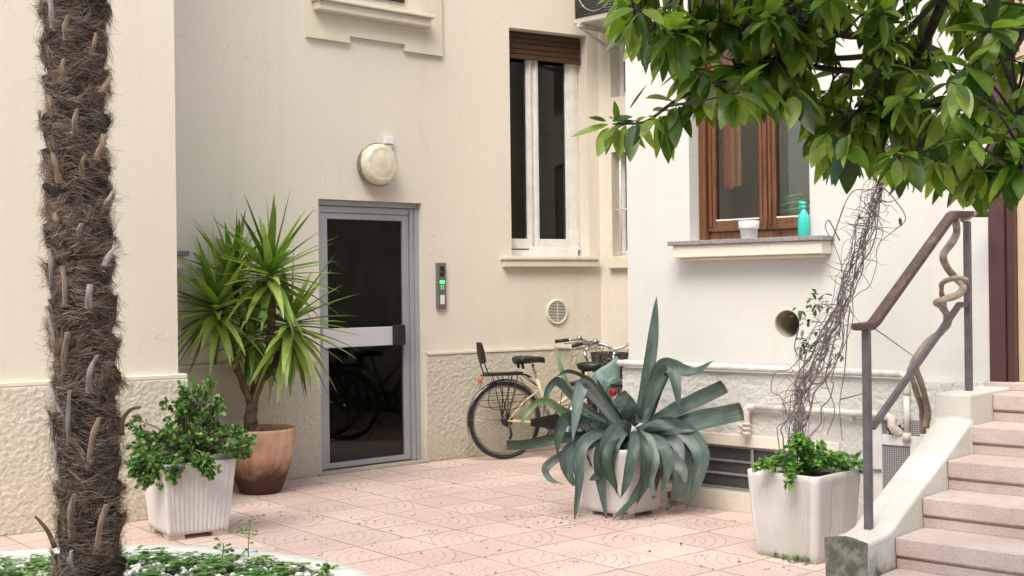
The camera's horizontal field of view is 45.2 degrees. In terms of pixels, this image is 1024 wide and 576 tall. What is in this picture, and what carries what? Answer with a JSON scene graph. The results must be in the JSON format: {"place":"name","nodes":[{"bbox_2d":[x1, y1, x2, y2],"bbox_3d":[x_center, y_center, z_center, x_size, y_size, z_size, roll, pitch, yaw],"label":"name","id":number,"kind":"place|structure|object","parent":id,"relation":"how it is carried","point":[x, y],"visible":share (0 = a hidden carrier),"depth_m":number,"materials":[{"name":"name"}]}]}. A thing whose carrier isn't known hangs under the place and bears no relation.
{"place":"outdoors","nodes":[
{"label":"outdoors","id":0,"kind":"place"},
{"bbox_2d":[0,0,187,535],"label":"building","id":1,"kind":"structure","parent":0,"point":[142,132],"depth_m":7.88,"materials":[{"name":"paint"}]},
{"bbox_2d":[0,449,825,575],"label":"pavement","id":2,"kind":"structure","parent":0,"point":[488,488],"depth_m":7.47,"materials":[{"name":"tile"}]},
{"bbox_2d":[0,544,372,575],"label":"bed kerb","id":3,"kind":"structure","parent":2,"relation":"on","point":[342,570],"depth_m":6.37,"materials":[{"name":"stone"}]},
{"bbox_2d":[12,563,262,575],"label":"bed soil","id":4,"kind":"structure","parent":3,"relation":"in","point":[229,572],"depth_m":6.21,"materials":[{"name":"brown soil"}]},
{"bbox_2d":[27,0,140,575],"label":"palm tree","id":5,"kind":"object","parent":4,"relation":"on","point":[85,420],"visible":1,"depth_m":5.24,"materials":[{"name":"brown plant"}]},
{"bbox_2d":[0,550,325,575],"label":"pebbles","id":6,"kind":"object","parent":4,"relation":"on","point":[137,569],"visible":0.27,"depth_m":6.08,"materials":[{"name":"white gravel"}]},
{"bbox_2d":[0,545,333,575],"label":"ground cover","id":7,"kind":"object","parent":4,"relation":"on","point":[163,557],"visible":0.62,"depth_m":6.03,"materials":[{"name":"green plant"}]},
{"bbox_2d":[208,537,234,558],"bbox_3d":[-1.482,1.346,6.288,0.133,0.125,0.079,-1,0,15],"label":"weed","id":8,"kind":"object","parent":4,"relation":"on","point":[224,549],"visible":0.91,"depth_m":6.30,"materials":[{"name":"green plant"}]},
{"bbox_2d":[235,514,264,563],"bbox_3d":[-1.328,1.278,6.217,0.123,0.257,0.116,-1,0,25],"label":"weed","id":9,"kind":"object","parent":4,"relation":"on","point":[241,530],"visible":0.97,"depth_m":6.22,"materials":[{"name":"green plant"}]},
{"bbox_2d":[315,561,338,573],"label":"weed","id":10,"kind":"object","parent":4,"relation":"on","point":[326,566],"visible":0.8,"depth_m":5.94,"materials":[{"name":"green plant"}]},
{"bbox_2d":[143,453,235,540],"bbox_3d":[-1.978,1.264,7.506,0.450,0.459,0.486,-1,0,-33],"label":"planter","id":11,"kind":"object","parent":2,"relation":"on","point":[192,501],"visible":0.73,"depth_m":7.33,"materials":[{"name":"white plastic"}]},
{"bbox_2d":[123,375,257,490],"bbox_3d":[-1.952,0.862,7.411,0.833,0.665,0.546,-1,0,0],"label":"jade plant","id":12,"kind":"object","parent":11,"relation":"in","point":[192,442],"visible":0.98,"depth_m":7.34,"materials":[{"name":"green plant"}]},
{"bbox_2d":[230,424,295,494],"bbox_3d":[-1.839,1.256,8.980,0.524,0.472,0.524,-1,0,0],"label":"terracotta pot","id":13,"kind":"object","parent":2,"relation":"on","point":[264,470],"visible":0.74,"depth_m":8.81,"materials":[{"name":"ceramic"}]},
{"bbox_2d":[177,188,362,431],"bbox_3d":[-1.867,0.199,8.945,1.582,1.841,1.304,-1,0,0],"label":"yucca","id":14,"kind":"object","parent":13,"relation":"in","point":[285,349],"visible":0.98,"depth_m":8.86,"materials":[{"name":"green plant"}]},
{"bbox_2d":[174,0,628,486],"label":"building","id":15,"kind":"structure","parent":2,"relation":"on","point":[502,194],"depth_m":10.57,"materials":[{"name":"paint"}]},
{"bbox_2d":[318,200,420,471],"bbox_3d":[-1.190,0.376,10.151,1.013,2.176,0.150,-1,0,-41],"label":"door","id":16,"kind":"structure","parent":15,"relation":"in","point":[406,334],"depth_m":10.31,"materials":[{"name":"grey metal"}]},
{"bbox_2d":[357,143,396,185],"bbox_3d":[-1.093,-1.009,10.045,0.356,0.356,0.160,-1,0,-41],"label":"wall lamp","id":17,"kind":"object","parent":15,"relation":"attached to","point":[376,164],"visible":1,"depth_m":9.97,"materials":[{"name":"glass"}]},
{"bbox_2d":[383,136,392,148],"bbox_3d":[-1.024,-1.202,10.182,0.076,0.104,0.044,-1,0,-41],"label":"light sensor","id":18,"kind":"object","parent":15,"relation":"attached to","point":[388,141],"visible":0.79,"depth_m":10.16,"materials":[{"name":"white plastic"}]},
{"bbox_2d":[389,0,404,2],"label":"upper window","id":19,"kind":"structure","parent":15,"relation":"in","point":[401,1],"depth_m":10.23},
{"bbox_2d":[435,263,446,308],"bbox_3d":[-0.613,-0.019,10.543,0.094,0.396,0.063,-1,0,-41],"label":"intercom","id":20,"kind":"object","parent":15,"relation":"attached to","point":[440,274],"visible":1,"depth_m":10.52,"materials":[{"name":"metal"}]},
{"bbox_2d":[500,31,598,266],"bbox_3d":[0.283,-1.277,11.191,1.006,2.173,0.300,-1,0,-30],"label":"window","id":21,"kind":"structure","parent":15,"relation":"in","point":[532,48],"depth_m":11.25,"materials":[{"name":"white paint"}]},
{"bbox_2d":[573,0,616,52],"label":"air conditioner","id":22,"kind":"object","parent":15,"relation":"attached to","point":[591,15],"visible":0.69,"depth_m":10.95,"materials":[{"name":"metal"}]},
{"bbox_2d":[608,153,627,268],"bbox_3d":[1.597,-0.722,10.790,1.732,1.070,0.240,-1,0,42],"label":"window","id":23,"kind":"structure","parent":15,"relation":"in","point":[621,261],"depth_m":11.38,"materials":[{"name":"white paint"}]},
{"bbox_2d":[619,41,625,95],"bbox_3d":[1.243,-2.707,11.215,0.646,1.898,0.050,-1,0,42],"label":"window","id":24,"kind":"structure","parent":15,"relation":"in","point":[622,86],"depth_m":11.39,"materials":[{"name":"white paint"}]},
{"bbox_2d":[235,464,784,573],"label":"leaf litter","id":25,"kind":"object","parent":2,"relation":"on","point":[507,518],"visible":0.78,"depth_m":7.51,"materials":[{"name":"brown plant"}]},
{"bbox_2d":[466,335,628,458],"bbox_3d":[0.417,0.946,10.764,1.752,1.036,0.642,-1,0,-23],"label":"bicycle","id":26,"kind":"object","parent":2,"relation":"on","point":[548,422],"visible":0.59,"depth_m":10.57,"materials":[{"name":"metal"}]},
{"bbox_2d":[558,339,628,471],"bbox_3d":[0.751,0.942,9.969,0.642,1.036,1.751,-1,0,23],"label":"bicycle","id":27,"kind":"object","parent":2,"relation":"on","point":[583,367],"visible":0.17,"depth_m":9.63,"materials":[{"name":"metal"}]},
{"bbox_2d":[590,356,621,395],"bbox_3d":[0.726,0.684,9.550,0.249,0.314,0.170,-1,0,0],"label":"plastic bag","id":28,"kind":"object","parent":27,"relation":"on","point":[607,375],"visible":0.56,"depth_m":9.49,"materials":[{"name":"green plastic"}]},
{"bbox_2d":[602,383,622,414],"bbox_3d":[1.248,0.936,9.635,0.642,1.036,1.751,-1,0,42],"label":"bicycle","id":29,"kind":"object","parent":2,"relation":"on","point":[612,391],"visible":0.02,"depth_m":9.09,"materials":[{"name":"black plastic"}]},
{"bbox_2d":[581,447,661,519],"bbox_3d":[0.712,1.240,8.003,0.470,0.444,0.470,-1,0,-44],"label":"planter","id":30,"kind":"object","parent":2,"relation":"on","point":[648,503],"visible":0.41,"depth_m":7.84,"materials":[{"name":"white plastic"}]},
{"bbox_2d":[507,296,743,519],"bbox_3d":[0.742,0.768,7.883,1.470,1.436,0.559,-1,0,19],"label":"agave","id":31,"kind":"object","parent":30,"relation":"in","point":[653,438],"visible":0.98,"depth_m":7.87,"materials":[{"name":"green plant"}]},
{"bbox_2d":[774,552,808,563],"bbox_3d":[1.457,1.434,6.603,0.108,0.050,0.396,-1,0,-25],"label":"ground weed","id":32,"kind":"object","parent":2,"relation":"on","point":[795,558],"visible":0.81,"depth_m":6.50,"materials":[{"name":"green plant"}]},
{"bbox_2d":[571,0,1023,216],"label":"broadleaf tree","id":33,"kind":"object","parent":2,"relation":"on","point":[845,142],"visible":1,"depth_m":3.28,"materials":[{"name":"green plant"}]},
{"bbox_2d":[747,461,860,564],"bbox_3d":[1.595,1.218,6.699,0.456,0.466,0.456,-1,0,-44],"label":"planter","id":34,"kind":"object","parent":2,"relation":"on","point":[804,516],"visible":0.88,"depth_m":6.54,"materials":[{"name":"white plastic"}]},
{"bbox_2d":[752,429,862,490],"bbox_3d":[1.633,0.909,6.648,0.715,0.308,0.516,-1,0,0],"label":"leafy plant","id":35,"kind":"object","parent":34,"relation":"in","point":[811,457],"visible":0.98,"depth_m":6.59,"materials":[{"name":"green plant"}]},
{"bbox_2d":[769,138,912,472],"bbox_3d":[1.824,0.061,6.798,0.836,1.892,0.202,-1,0,0],"label":"dry vine","id":36,"kind":"object","parent":34,"relation":"in","point":[840,306],"visible":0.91,"depth_m":6.81,"materials":[{"name":"grey plant"}]},
{"bbox_2d":[622,0,1023,524],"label":"building","id":37,"kind":"structure","parent":2,"relation":"on","point":[711,280],"depth_m":7.84,"materials":[{"name":"paint"}]},
{"bbox_2d":[668,441,789,491],"bbox_3d":[1.414,1.173,8.045,1.012,0.291,0.025,-1,0,42],"label":"basement window","id":38,"kind":"structure","parent":37,"relation":"in","point":[728,466],"depth_m":8.04,"materials":[{"name":"grey paint"}]},
{"bbox_2d":[721,49,741,188],"bbox_3d":[1.480,-1.222,8.349,0.153,1.095,0.061,-1,0,42],"label":"curtain","id":39,"kind":"object","parent":37,"relation":"hanging from","point":[731,166],"visible":0.46,"depth_m":8.35,"materials":[{"name":"beige fabric"}]},
{"bbox_2d":[738,220,759,238],"bbox_3d":[1.523,-0.373,7.899,0.136,0.114,0.136,-1,0,0],"label":"flower pot","id":40,"kind":"object","parent":37,"relation":"on","point":[749,229],"visible":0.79,"depth_m":7.85,"materials":[{"name":"white ceramic"}]},
{"bbox_2d":[667,0,834,245],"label":"window","id":41,"kind":"structure","parent":37,"relation":"in","point":[774,227],"depth_m":8.03,"materials":[{"name":"brown wood"}]},
{"bbox_2d":[617,359,910,441],"bbox_3d":[1.536,0.697,7.878,2.122,0.418,0.052,-1,0,42],"label":"water pipe","id":42,"kind":"object","parent":37,"relation":"attached to","point":[906,434],"visible":0.78,"depth_m":7.56,"materials":[{"name":"white paint"}]},
{"bbox_2d":[780,119,809,215],"bbox_3d":[1.830,-1.310,8.083,0.228,1.674,0.223,-1,0,0],"label":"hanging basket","id":43,"kind":"object","parent":37,"relation":"hanging from","point":[792,208],"visible":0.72,"depth_m":8.07,"materials":[{"name":"brown wicker"}]},
{"bbox_2d":[798,201,809,235],"bbox_3d":[1.815,-0.431,7.648,0.074,0.222,0.074,-1,0,0],"label":"spray bottle","id":44,"kind":"object","parent":37,"relation":"on","point":[803,224],"visible":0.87,"depth_m":7.62,"materials":[{"name":"teal plastic"}]},
{"bbox_2d":[739,404,903,436],"bbox_3d":[1.875,0.839,7.553,1.092,0.217,0.092,-1,0,40],"label":"drain pipe","id":45,"kind":"object","parent":37,"relation":"attached to","point":[893,427],"visible":0.92,"depth_m":7.53,"materials":[{"name":"white paint"}]},
{"bbox_2d":[873,418,932,500],"bbox_3d":[2.314,1.081,7.195,0.436,0.622,0.029,-1,0,42],"label":"meter cabinet","id":46,"kind":"object","parent":37,"relation":"attached to","point":[891,453],"visible":0.32,"depth_m":7.27,"materials":[{"name":"white metal"}]},
{"bbox_2d":[987,0,1023,381],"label":"door","id":47,"kind":"structure","parent":37,"relation":"in","point":[1005,228],"depth_m":6.86,"materials":[{"name":"red paint"}]},
{"bbox_2d":[824,386,1023,575],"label":"staircase","id":48,"kind":"structure","parent":2,"relation":"on","point":[949,501],"depth_m":5.87,"materials":[{"name":"pink stone"}]},
{"bbox_2d":[851,211,989,529],"bbox_3d":[2.104,0.363,6.217,0.055,1.563,1.551,-1,0,42],"label":"stair railing","id":49,"kind":"object","parent":48,"relation":"on","point":[891,298],"visible":0.94,"depth_m":6.00,"materials":[{"name":"grey metal"}]},
{"bbox_2d":[907,211,977,433],"bbox_3d":[2.283,0.173,6.573,0.338,1.265,0.548,-1,0,40],"label":"wisteria","id":50,"kind":"object","parent":49,"relation":"attached to","point":[940,303],"visible":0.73,"depth_m":6.53,"materials":[{"name":"brown plant"}]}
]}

